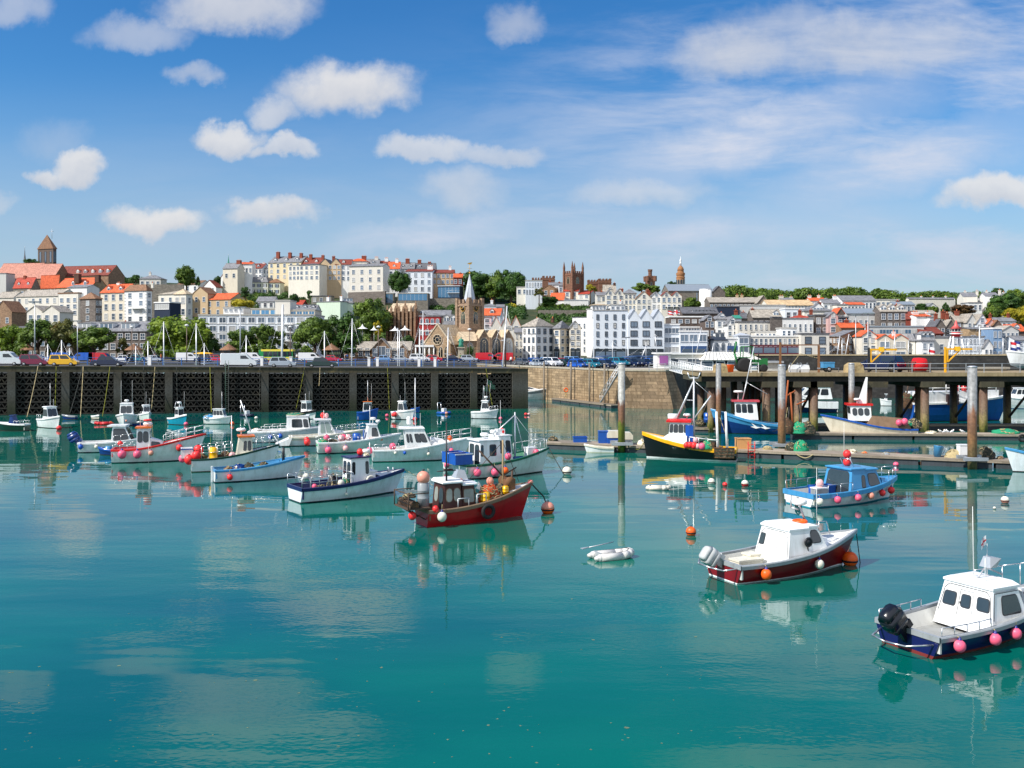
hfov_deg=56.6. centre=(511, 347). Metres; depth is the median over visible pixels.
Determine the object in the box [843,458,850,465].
fender
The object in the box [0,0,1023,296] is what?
sky
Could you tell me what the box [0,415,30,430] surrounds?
speedboat
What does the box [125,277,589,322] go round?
hillside shrubbery
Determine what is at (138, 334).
house
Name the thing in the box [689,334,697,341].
window
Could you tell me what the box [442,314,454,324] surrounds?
house
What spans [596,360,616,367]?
parked car
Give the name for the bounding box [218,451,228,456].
pot heap
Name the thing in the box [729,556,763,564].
fish box
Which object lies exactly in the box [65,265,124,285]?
house
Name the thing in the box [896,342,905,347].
window
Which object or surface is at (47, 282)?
house
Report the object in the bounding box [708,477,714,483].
mooring buoy
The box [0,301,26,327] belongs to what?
house
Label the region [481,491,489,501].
drum
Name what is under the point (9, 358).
van
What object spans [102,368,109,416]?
mooring rope
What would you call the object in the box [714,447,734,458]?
scallop dredge
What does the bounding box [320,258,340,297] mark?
house
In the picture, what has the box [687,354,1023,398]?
sea wall
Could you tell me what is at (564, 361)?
parked car
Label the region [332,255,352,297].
house
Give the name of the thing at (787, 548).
fishing boat
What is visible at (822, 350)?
window
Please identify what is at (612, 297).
house
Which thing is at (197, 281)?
tree
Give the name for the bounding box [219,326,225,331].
window
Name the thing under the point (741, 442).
fish box
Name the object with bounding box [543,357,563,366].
parked car
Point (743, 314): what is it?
house
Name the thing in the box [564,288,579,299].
house
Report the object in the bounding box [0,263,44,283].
church hall
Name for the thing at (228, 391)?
mooring rope
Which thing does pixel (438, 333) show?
church nave
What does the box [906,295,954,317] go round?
house
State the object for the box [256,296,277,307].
house
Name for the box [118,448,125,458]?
fender
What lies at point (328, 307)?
building
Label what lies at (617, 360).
parked car
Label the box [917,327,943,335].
house
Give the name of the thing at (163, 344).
yacht
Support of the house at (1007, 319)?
on the hill
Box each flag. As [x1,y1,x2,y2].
[482,379,494,399]
[928,346,934,353]
[1010,342,1016,350]
[1014,341,1020,349]
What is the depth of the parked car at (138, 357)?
205.13 m
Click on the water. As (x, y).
(418, 644)
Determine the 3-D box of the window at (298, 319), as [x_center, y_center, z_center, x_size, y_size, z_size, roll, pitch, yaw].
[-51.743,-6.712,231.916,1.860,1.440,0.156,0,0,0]
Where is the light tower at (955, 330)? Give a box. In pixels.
[948,321,964,353]
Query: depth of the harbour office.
230.97 m
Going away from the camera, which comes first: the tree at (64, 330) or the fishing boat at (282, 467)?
the fishing boat at (282, 467)
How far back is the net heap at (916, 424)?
93.30 m
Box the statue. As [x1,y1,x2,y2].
[456,337,464,357]
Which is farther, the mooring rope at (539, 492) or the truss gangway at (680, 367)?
the truss gangway at (680, 367)
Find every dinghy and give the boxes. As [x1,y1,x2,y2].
[62,414,77,418]
[91,415,99,418]
[94,421,113,424]
[132,421,143,425]
[239,405,253,416]
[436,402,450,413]
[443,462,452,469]
[584,444,613,452]
[587,547,634,561]
[646,485,670,489]
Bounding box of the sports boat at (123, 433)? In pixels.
[67,424,136,452]
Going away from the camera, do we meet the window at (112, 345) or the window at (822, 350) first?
the window at (112, 345)
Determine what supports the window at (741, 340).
in the house at (743, 339)
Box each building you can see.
[0,273,14,293]
[0,326,84,356]
[154,302,181,321]
[223,307,250,313]
[288,265,298,297]
[299,263,326,298]
[311,295,334,303]
[316,295,347,318]
[349,263,389,292]
[419,315,441,344]
[438,285,462,302]
[572,317,586,355]
[608,300,625,309]
[628,309,663,357]
[664,324,679,352]
[665,316,703,325]
[677,307,718,316]
[678,331,707,352]
[679,326,699,330]
[714,306,739,316]
[734,305,785,313]
[735,321,769,334]
[749,335,798,353]
[750,331,776,334]
[760,300,813,307]
[775,327,796,334]
[782,318,813,332]
[793,333,829,353]
[842,308,874,325]
[863,326,924,335]
[872,303,906,325]
[934,336,949,353]
[949,336,984,353]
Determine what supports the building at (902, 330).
on the hill
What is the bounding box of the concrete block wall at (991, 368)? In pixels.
[977,367,1009,370]
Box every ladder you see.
[225,361,228,411]
[748,442,754,457]
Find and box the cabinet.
[956,444,966,454]
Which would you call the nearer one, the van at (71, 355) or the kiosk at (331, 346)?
the van at (71, 355)
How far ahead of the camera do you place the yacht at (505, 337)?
171.88 m
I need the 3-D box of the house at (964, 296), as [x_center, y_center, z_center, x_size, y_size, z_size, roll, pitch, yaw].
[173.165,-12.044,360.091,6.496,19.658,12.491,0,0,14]
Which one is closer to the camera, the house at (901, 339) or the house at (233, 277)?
the house at (901, 339)
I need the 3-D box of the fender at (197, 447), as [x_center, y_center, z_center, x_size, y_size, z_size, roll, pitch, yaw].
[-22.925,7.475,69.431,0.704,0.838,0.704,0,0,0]
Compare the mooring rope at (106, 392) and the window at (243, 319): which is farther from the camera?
the window at (243, 319)
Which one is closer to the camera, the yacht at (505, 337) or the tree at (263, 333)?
the yacht at (505, 337)
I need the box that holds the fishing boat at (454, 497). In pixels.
[394,422,532,526]
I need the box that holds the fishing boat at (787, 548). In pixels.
[698,472,857,583]
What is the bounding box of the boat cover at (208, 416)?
[203,414,212,418]
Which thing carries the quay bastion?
on the quay ground
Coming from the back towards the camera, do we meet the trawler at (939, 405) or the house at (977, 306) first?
the house at (977, 306)
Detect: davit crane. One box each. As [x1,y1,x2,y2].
[868,347,896,371]
[944,347,972,371]
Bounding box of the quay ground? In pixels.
[495,362,652,368]
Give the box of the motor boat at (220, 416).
[203,408,230,423]
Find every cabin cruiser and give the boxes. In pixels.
[36,399,60,427]
[276,411,365,445]
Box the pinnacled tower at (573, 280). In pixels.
[563,261,583,299]
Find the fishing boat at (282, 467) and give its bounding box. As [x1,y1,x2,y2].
[211,436,304,482]
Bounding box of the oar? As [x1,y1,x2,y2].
[580,541,613,548]
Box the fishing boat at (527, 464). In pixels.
[453,400,548,478]
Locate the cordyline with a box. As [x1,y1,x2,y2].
[466,345,475,355]
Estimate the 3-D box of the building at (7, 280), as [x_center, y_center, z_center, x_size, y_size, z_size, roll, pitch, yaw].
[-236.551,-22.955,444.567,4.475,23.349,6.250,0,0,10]
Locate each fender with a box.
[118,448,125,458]
[133,448,140,458]
[176,442,182,451]
[184,454,192,464]
[192,450,200,458]
[193,444,202,452]
[227,473,232,479]
[304,438,310,445]
[325,445,331,453]
[338,434,343,440]
[343,442,348,451]
[357,448,362,454]
[389,442,395,449]
[408,511,415,519]
[417,469,429,482]
[432,505,438,512]
[437,510,446,521]
[474,465,480,476]
[481,504,494,518]
[486,476,493,483]
[491,464,498,475]
[505,451,510,460]
[691,442,696,448]
[699,442,704,449]
[761,565,771,579]
[815,556,823,568]
[817,478,823,486]
[817,496,823,505]
[834,493,840,503]
[843,449,850,457]
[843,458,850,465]
[855,493,861,500]
[867,492,873,498]
[879,489,885,495]
[888,483,894,493]
[896,419,901,425]
[901,418,907,424]
[953,636,965,652]
[989,629,1001,645]
[1010,625,1021,639]
[1018,434,1023,441]
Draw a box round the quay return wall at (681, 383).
[673,372,686,404]
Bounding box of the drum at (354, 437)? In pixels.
[352,433,360,440]
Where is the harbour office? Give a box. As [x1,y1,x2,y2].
[349,338,413,359]
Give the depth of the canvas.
90.70 m
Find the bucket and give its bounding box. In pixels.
[934,445,944,456]
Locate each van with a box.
[0,351,20,365]
[50,353,72,356]
[73,353,89,361]
[88,353,109,359]
[176,353,197,361]
[220,353,257,366]
[247,353,259,361]
[298,353,321,361]
[475,353,495,361]
[491,353,512,361]
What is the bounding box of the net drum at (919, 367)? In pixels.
[908,358,930,371]
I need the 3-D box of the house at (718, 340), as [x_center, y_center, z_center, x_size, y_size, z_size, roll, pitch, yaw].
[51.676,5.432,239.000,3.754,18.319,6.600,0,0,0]
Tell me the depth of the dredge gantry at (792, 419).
92.94 m
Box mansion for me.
[525,280,542,308]
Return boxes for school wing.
[542,276,554,290]
[587,280,597,291]
[598,279,611,291]
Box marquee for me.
[699,352,759,369]
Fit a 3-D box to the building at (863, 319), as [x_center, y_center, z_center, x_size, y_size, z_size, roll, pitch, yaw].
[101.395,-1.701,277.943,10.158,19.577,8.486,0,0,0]
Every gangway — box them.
[600,362,621,402]
[669,360,712,373]
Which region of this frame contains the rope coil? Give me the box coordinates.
[703,440,712,448]
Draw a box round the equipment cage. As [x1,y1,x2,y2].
[757,361,783,370]
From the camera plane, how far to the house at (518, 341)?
240.00 m
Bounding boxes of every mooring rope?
[27,367,37,415]
[70,366,82,411]
[80,366,83,416]
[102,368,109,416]
[210,373,211,411]
[228,369,228,413]
[532,485,545,501]
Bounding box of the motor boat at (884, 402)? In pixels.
[880,394,891,405]
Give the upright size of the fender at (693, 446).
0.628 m
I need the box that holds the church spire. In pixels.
[464,262,474,302]
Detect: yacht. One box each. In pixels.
[131,346,143,372]
[138,341,162,373]
[152,321,180,373]
[187,323,212,372]
[197,343,210,373]
[268,304,297,373]
[315,331,335,373]
[339,318,365,365]
[384,328,407,365]
[389,330,415,373]
[409,328,429,356]
[437,327,459,373]
[488,306,518,366]
[489,305,521,366]
[595,341,620,357]
[622,345,651,357]
[681,327,709,352]
[822,336,846,353]
[968,326,995,353]
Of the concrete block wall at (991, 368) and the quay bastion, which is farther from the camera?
the quay bastion
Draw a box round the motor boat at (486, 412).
[471,396,498,418]
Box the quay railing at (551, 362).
[484,360,617,368]
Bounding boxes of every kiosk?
[19,343,37,353]
[125,343,142,356]
[220,343,236,352]
[323,343,339,357]
[652,352,671,368]
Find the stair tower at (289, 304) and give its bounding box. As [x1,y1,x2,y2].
[274,300,296,313]
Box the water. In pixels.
[0,398,1023,767]
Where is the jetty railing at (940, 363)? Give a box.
[861,363,1019,363]
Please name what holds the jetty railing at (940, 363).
on the jetty
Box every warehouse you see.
[586,308,628,357]
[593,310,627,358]
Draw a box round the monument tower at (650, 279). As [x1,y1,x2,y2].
[643,269,656,294]
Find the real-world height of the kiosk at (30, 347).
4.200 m
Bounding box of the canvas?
[287,413,305,415]
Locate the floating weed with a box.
[2,590,740,764]
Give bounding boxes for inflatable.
[251,428,260,431]
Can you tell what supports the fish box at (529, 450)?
on the fishing boat at (527, 464)
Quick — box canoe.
[193,352,213,354]
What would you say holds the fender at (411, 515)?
hanging from the fishing boat at (454, 497)
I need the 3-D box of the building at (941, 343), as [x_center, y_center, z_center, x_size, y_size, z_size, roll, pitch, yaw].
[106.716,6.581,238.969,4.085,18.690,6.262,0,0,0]
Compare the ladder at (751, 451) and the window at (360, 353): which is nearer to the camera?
the ladder at (751, 451)
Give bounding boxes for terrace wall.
[142,284,183,317]
[538,310,586,315]
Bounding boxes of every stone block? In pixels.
[713,364,727,372]
[843,363,864,372]
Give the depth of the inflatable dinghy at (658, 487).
59.93 m
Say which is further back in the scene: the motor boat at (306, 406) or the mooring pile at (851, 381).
the motor boat at (306, 406)
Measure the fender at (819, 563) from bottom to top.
0.683 m
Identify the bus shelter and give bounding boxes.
[415,345,433,354]
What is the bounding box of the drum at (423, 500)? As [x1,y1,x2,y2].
[417,482,428,506]
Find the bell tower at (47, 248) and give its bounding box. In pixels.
[37,235,56,263]
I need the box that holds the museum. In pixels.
[661,284,712,306]
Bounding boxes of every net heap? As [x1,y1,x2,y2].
[233,463,244,468]
[244,462,253,467]
[316,438,329,445]
[402,493,415,498]
[478,483,502,502]
[785,442,793,450]
[793,421,805,433]
[793,439,808,450]
[802,420,815,433]
[908,418,922,428]
[944,449,958,457]
[977,445,995,458]
[991,428,1020,433]
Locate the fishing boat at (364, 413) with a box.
[356,381,377,419]
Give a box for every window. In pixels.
[53,315,57,321]
[110,343,115,349]
[125,333,129,339]
[133,333,137,339]
[140,333,144,339]
[155,304,168,309]
[209,317,216,322]
[209,326,216,331]
[219,317,225,322]
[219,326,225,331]
[219,334,225,339]
[228,326,235,331]
[229,317,235,322]
[238,317,245,322]
[248,317,254,322]
[252,310,259,313]
[258,317,264,322]
[261,310,268,313]
[267,317,274,322]
[277,317,283,322]
[287,317,293,322]
[296,317,303,322]
[358,348,362,356]
[365,348,369,356]
[372,348,376,356]
[377,346,385,354]
[385,348,389,356]
[386,294,392,302]
[392,348,396,356]
[399,294,426,299]
[432,334,441,344]
[438,287,458,296]
[438,347,442,356]
[461,312,464,323]
[473,312,477,323]
[480,338,488,352]
[492,338,500,354]
[506,338,512,352]
[630,321,637,326]
[630,330,637,335]
[630,340,637,344]
[643,321,649,326]
[643,330,649,335]
[643,340,649,344]
[655,321,661,326]
[655,330,661,335]
[655,340,661,344]
[664,328,678,333]
[664,337,678,342]
[664,347,678,352]
[670,358,678,365]
[679,358,687,365]
[680,334,688,341]
[688,358,695,365]
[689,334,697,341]
[696,358,700,365]
[699,334,706,341]
[701,361,716,366]
[715,342,718,350]
[717,361,727,365]
[721,342,724,350]
[739,338,748,343]
[739,347,748,352]
[805,337,811,343]
[805,348,811,353]
[816,318,820,323]
[819,337,825,343]
[820,348,825,353]
[831,318,835,323]
[880,342,889,347]
[881,313,885,319]
[894,313,898,319]
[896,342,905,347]
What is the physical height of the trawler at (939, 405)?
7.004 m
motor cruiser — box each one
[802,387,837,412]
[1011,387,1023,408]
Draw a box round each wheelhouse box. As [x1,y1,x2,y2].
[607,430,617,443]
[625,431,632,441]
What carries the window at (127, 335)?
in the house at (138, 334)
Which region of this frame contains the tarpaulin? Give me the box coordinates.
[474,480,482,503]
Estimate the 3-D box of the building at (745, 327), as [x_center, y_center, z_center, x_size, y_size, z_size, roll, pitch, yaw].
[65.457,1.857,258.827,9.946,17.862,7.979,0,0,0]
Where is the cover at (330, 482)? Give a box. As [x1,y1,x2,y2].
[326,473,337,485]
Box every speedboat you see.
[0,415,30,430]
[528,387,545,399]
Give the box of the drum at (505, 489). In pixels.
[503,485,508,493]
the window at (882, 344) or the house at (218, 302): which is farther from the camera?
the house at (218, 302)
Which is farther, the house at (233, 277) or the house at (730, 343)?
the house at (233, 277)
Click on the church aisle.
(482, 341)
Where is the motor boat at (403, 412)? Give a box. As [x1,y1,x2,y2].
[391,401,414,419]
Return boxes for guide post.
[543,361,544,399]
[570,362,571,399]
[588,363,590,401]
[603,363,605,402]
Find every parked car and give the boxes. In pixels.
[19,354,48,365]
[48,355,79,365]
[90,356,126,365]
[116,355,133,361]
[126,355,143,361]
[141,355,162,361]
[194,355,209,361]
[207,355,219,361]
[268,357,295,366]
[306,358,337,366]
[326,355,342,360]
[374,355,392,361]
[390,356,408,361]
[409,354,429,361]
[427,355,441,361]
[442,355,461,361]
[460,355,477,361]
[512,358,531,364]
[529,359,549,365]
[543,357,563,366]
[557,359,569,366]
[564,356,579,358]
[567,359,588,367]
[583,359,602,367]
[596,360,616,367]
[608,357,630,366]
[625,359,643,366]
[636,358,652,366]
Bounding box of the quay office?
[670,353,705,369]
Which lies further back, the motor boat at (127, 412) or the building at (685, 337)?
the building at (685, 337)
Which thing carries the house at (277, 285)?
on the hill
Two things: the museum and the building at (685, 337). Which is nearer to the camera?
the building at (685, 337)
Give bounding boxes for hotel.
[198,314,324,359]
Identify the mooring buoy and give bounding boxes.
[302,472,309,478]
[541,500,553,513]
[562,465,571,474]
[686,525,695,535]
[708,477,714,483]
[741,479,748,486]
[842,551,857,565]
[1000,495,1008,502]
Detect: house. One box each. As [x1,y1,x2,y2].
[0,291,20,302]
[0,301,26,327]
[12,275,40,292]
[16,289,71,310]
[26,305,48,321]
[40,275,60,289]
[42,305,73,325]
[56,273,106,296]
[58,292,81,325]
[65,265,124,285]
[67,284,99,296]
[78,320,152,357]
[79,292,102,322]
[100,282,133,321]
[123,282,154,320]
[139,272,166,284]
[146,324,169,359]
[156,291,177,301]
[173,289,193,323]
[178,280,207,292]
[192,287,216,316]
[203,280,222,292]
[208,293,246,313]
[222,259,244,293]
[242,261,255,293]
[252,277,272,293]
[255,262,267,276]
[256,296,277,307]
[264,266,267,276]
[268,251,307,291]
[268,279,284,294]
[296,300,307,304]
[296,304,320,309]
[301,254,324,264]
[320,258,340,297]
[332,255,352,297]
[343,298,353,313]
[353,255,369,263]
[367,256,380,263]
[380,257,389,263]
[388,258,401,296]
[401,258,415,292]
[405,265,434,297]
[415,259,436,269]
[420,310,451,322]
[434,266,454,297]
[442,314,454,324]
[453,272,462,285]
[484,299,495,307]
[484,308,503,323]
[484,317,491,329]
[491,316,520,329]
[496,304,504,319]
[506,326,519,355]
[514,328,521,359]
[516,287,524,305]
[521,317,554,358]
[543,285,557,295]
[548,281,561,287]
[550,293,565,304]
[552,321,568,357]
[558,281,562,292]
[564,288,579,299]
[568,321,581,357]
[578,290,594,304]
[589,304,606,317]
[595,290,605,303]
[602,282,616,292]
[605,288,623,308]
[623,289,636,311]
[635,289,651,314]
[650,292,660,311]
[660,291,681,323]
[699,315,715,351]
[709,333,727,351]
[712,286,725,296]
[713,312,727,332]
[723,316,735,337]
[726,338,737,351]
[731,333,750,352]
[732,315,741,320]
[734,310,747,320]
[747,307,781,320]
[754,295,766,304]
[770,317,782,330]
[778,295,794,299]
[779,308,804,317]
[789,309,812,317]
[802,301,831,315]
[806,294,823,303]
[808,314,827,332]
[818,295,839,309]
[824,311,838,335]
[829,322,869,353]
[831,307,844,315]
[832,304,847,307]
[835,318,863,332]
[837,295,876,307]
[838,316,848,322]
[843,302,865,307]
[852,330,877,353]
[875,330,908,353]
[876,299,899,305]
[886,299,915,310]
[905,311,917,325]
[905,334,915,353]
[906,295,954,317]
[909,311,930,325]
[910,310,936,315]
[915,331,935,353]
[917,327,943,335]
[925,303,936,306]
[925,312,946,335]
[926,316,933,322]
[940,309,963,327]
[942,312,953,335]
[957,291,977,304]
[960,302,982,313]
[961,313,975,326]
[961,327,987,335]
[973,313,986,326]
[978,289,1000,311]
[980,328,1002,353]
[981,339,994,353]
[985,318,993,327]
[988,313,1016,324]
[991,320,1001,327]
[994,325,1019,353]
[1003,323,1023,336]
[1006,336,1023,351]
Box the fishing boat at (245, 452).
[191,415,279,471]
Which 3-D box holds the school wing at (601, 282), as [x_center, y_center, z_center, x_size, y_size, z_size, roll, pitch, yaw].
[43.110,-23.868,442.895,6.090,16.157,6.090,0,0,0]
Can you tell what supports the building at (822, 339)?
on the quay ground
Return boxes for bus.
[259,349,294,361]
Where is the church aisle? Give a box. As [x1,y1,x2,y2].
[457,329,514,361]
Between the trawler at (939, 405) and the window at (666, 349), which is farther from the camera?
the window at (666, 349)
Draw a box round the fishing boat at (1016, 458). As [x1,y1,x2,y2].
[1004,447,1023,471]
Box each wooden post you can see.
[779,342,780,363]
[817,346,819,371]
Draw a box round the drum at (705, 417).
[704,413,707,422]
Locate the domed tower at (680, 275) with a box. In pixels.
[676,256,684,283]
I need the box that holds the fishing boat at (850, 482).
[783,457,896,507]
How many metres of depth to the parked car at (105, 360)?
129.38 m
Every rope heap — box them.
[495,483,504,494]
[548,436,557,440]
[636,439,643,444]
[762,445,772,449]
[925,430,937,433]
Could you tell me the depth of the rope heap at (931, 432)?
92.68 m
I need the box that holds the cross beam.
[781,344,819,345]
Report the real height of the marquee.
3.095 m
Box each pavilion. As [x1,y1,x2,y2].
[386,293,395,303]
[398,293,429,310]
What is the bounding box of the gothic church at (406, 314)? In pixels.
[386,301,424,351]
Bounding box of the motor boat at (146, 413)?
[138,398,151,420]
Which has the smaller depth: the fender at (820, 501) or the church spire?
the fender at (820, 501)
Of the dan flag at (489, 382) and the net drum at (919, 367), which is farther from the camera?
the dan flag at (489, 382)
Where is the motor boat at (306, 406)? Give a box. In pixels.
[293,394,316,418]
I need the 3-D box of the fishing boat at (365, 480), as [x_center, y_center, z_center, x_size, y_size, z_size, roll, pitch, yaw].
[-9.732,7.590,57.476,7.202,3.620,2.666,0,0,-34]
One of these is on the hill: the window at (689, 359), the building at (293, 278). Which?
the building at (293, 278)
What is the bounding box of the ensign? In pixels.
[981,535,985,549]
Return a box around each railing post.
[148,356,151,364]
[260,356,263,365]
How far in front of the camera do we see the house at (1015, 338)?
235.66 m
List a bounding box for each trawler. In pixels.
[711,346,789,434]
[903,384,1002,421]
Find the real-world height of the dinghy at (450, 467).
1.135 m
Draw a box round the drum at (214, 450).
[210,447,217,457]
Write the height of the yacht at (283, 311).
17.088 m
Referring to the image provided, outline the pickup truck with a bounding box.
[860,355,905,371]
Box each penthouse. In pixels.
[250,308,274,313]
[290,309,321,314]
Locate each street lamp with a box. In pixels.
[28,301,40,353]
[73,320,81,359]
[185,324,188,361]
[234,307,245,352]
[288,326,291,356]
[376,326,380,356]
[467,328,471,361]
[850,314,860,353]
[863,313,872,353]
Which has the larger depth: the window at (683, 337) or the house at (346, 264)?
the house at (346, 264)
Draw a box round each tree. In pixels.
[0,324,30,352]
[10,318,64,355]
[24,258,39,262]
[46,318,84,352]
[71,325,116,352]
[116,337,130,355]
[128,275,139,284]
[142,341,151,356]
[146,314,213,359]
[174,264,196,289]
[195,276,199,285]
[198,328,222,355]
[214,276,220,282]
[224,328,258,352]
[230,298,255,307]
[240,287,250,299]
[244,324,285,352]
[288,293,299,302]
[291,315,338,352]
[306,290,311,304]
[320,311,363,357]
[352,298,392,340]
[373,321,382,340]
[387,269,411,292]
[400,335,415,344]
[461,270,488,299]
[484,270,503,303]
[495,269,526,302]
[533,287,544,305]
[542,295,558,305]
[586,284,596,304]
[630,282,650,291]
[649,285,659,292]
[683,297,701,306]
[915,303,928,309]
[928,305,938,312]
[940,302,949,311]
[950,304,976,314]
[983,302,1001,318]
[989,292,1019,316]
[991,288,1005,293]
[1000,308,1018,318]
[1002,290,1023,323]
[1014,306,1023,323]
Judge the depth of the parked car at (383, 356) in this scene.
205.20 m
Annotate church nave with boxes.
[32,264,67,289]
[422,323,460,357]
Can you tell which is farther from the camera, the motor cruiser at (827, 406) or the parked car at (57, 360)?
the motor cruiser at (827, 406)
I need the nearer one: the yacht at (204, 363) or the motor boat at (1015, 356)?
the motor boat at (1015, 356)
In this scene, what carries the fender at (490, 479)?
on the net heap at (492, 489)
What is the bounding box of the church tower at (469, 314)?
[455,297,483,331]
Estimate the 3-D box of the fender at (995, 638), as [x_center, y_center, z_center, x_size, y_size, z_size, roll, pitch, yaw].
[14.218,8.526,27.945,0.340,0.489,0.340,0,0,0]
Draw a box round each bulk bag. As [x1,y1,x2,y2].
[788,363,799,371]
[799,363,809,371]
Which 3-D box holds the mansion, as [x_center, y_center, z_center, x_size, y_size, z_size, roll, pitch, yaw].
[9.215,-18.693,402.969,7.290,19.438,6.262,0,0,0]
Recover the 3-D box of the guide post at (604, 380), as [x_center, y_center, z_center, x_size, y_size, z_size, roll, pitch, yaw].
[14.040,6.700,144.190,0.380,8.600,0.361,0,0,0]
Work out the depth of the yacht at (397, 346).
171.94 m
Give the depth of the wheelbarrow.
102.20 m
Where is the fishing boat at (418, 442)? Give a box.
[371,378,471,461]
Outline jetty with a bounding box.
[682,370,1023,432]
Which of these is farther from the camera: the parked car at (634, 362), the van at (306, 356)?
the van at (306, 356)
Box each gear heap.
[692,419,705,424]
[777,417,795,433]
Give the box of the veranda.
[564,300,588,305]
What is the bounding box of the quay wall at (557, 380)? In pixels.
[477,365,617,403]
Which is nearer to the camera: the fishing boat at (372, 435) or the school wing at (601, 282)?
the fishing boat at (372, 435)
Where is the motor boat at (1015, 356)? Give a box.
[1005,350,1023,367]
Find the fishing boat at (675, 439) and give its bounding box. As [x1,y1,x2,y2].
[642,338,737,461]
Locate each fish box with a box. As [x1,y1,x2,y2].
[180,447,192,458]
[441,450,464,463]
[448,452,472,464]
[524,446,536,455]
[573,436,586,441]
[598,430,607,442]
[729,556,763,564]
[734,437,751,448]
[741,551,761,556]
[808,483,835,493]
[810,486,827,493]
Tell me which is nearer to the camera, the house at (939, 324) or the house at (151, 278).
the house at (939, 324)
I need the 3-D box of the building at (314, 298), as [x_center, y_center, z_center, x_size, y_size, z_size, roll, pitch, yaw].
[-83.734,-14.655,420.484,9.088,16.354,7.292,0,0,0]
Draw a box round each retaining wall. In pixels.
[348,291,385,304]
[430,298,454,307]
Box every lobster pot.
[397,497,409,504]
[401,498,413,506]
[405,499,419,508]
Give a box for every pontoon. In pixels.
[547,440,1011,468]
[551,398,617,408]
[695,426,715,432]
[790,431,1023,440]
[818,423,1023,429]
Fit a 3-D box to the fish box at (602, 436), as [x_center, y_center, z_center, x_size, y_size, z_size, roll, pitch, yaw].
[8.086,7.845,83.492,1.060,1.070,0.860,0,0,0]
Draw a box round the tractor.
[734,341,767,371]
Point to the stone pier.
(329, 392)
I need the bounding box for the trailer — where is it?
[820,362,839,371]
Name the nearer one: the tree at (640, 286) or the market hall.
the market hall
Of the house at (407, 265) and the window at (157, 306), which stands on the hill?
the house at (407, 265)
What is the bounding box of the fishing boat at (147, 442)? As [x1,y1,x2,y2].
[110,419,205,462]
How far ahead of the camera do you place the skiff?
79.33 m
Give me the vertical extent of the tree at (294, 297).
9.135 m
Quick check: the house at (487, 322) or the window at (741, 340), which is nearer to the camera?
the window at (741, 340)
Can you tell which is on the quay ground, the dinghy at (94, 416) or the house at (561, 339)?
the house at (561, 339)
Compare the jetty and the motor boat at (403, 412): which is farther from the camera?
the motor boat at (403, 412)
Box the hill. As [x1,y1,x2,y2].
[127,283,1023,358]
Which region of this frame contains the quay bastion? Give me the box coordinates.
[616,368,685,408]
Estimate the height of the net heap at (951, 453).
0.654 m
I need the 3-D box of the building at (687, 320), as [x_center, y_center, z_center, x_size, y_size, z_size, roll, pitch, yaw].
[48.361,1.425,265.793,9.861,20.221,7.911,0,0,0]
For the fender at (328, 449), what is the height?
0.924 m
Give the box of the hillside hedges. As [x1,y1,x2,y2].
[245,292,1023,340]
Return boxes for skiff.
[98,447,110,454]
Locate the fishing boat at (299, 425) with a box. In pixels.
[240,400,318,442]
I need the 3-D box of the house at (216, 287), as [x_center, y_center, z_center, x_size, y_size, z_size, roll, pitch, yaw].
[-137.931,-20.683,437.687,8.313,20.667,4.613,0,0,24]
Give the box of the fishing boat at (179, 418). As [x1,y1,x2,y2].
[167,401,186,424]
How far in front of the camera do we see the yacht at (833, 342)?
185.99 m
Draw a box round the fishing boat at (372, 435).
[316,409,401,453]
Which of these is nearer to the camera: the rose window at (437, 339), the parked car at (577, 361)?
the parked car at (577, 361)
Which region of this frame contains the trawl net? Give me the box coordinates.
[903,393,914,408]
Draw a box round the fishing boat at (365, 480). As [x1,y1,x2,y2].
[287,442,404,503]
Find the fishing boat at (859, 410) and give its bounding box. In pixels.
[820,377,918,437]
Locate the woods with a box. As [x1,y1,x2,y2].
[723,284,980,304]
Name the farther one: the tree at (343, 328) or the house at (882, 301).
the house at (882, 301)
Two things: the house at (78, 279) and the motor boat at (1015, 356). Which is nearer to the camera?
the motor boat at (1015, 356)
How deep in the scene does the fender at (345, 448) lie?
80.28 m
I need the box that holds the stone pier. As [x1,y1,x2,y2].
[0,365,527,415]
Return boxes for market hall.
[704,295,757,306]
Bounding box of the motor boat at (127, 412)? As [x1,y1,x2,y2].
[115,399,137,425]
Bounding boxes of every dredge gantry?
[786,380,795,417]
[790,392,805,423]
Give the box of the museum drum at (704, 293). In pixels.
[699,288,711,306]
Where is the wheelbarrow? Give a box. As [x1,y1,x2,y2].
[727,365,733,371]
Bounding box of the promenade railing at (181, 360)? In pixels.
[43,357,501,366]
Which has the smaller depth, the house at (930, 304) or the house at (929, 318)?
the house at (929, 318)
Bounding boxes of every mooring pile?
[610,363,632,452]
[716,363,720,433]
[769,364,788,448]
[848,363,854,402]
[956,366,988,469]
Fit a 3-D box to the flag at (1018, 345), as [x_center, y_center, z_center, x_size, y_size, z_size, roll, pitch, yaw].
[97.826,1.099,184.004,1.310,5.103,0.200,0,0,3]
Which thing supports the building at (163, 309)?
on the hill
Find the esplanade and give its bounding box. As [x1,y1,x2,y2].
[0,360,495,373]

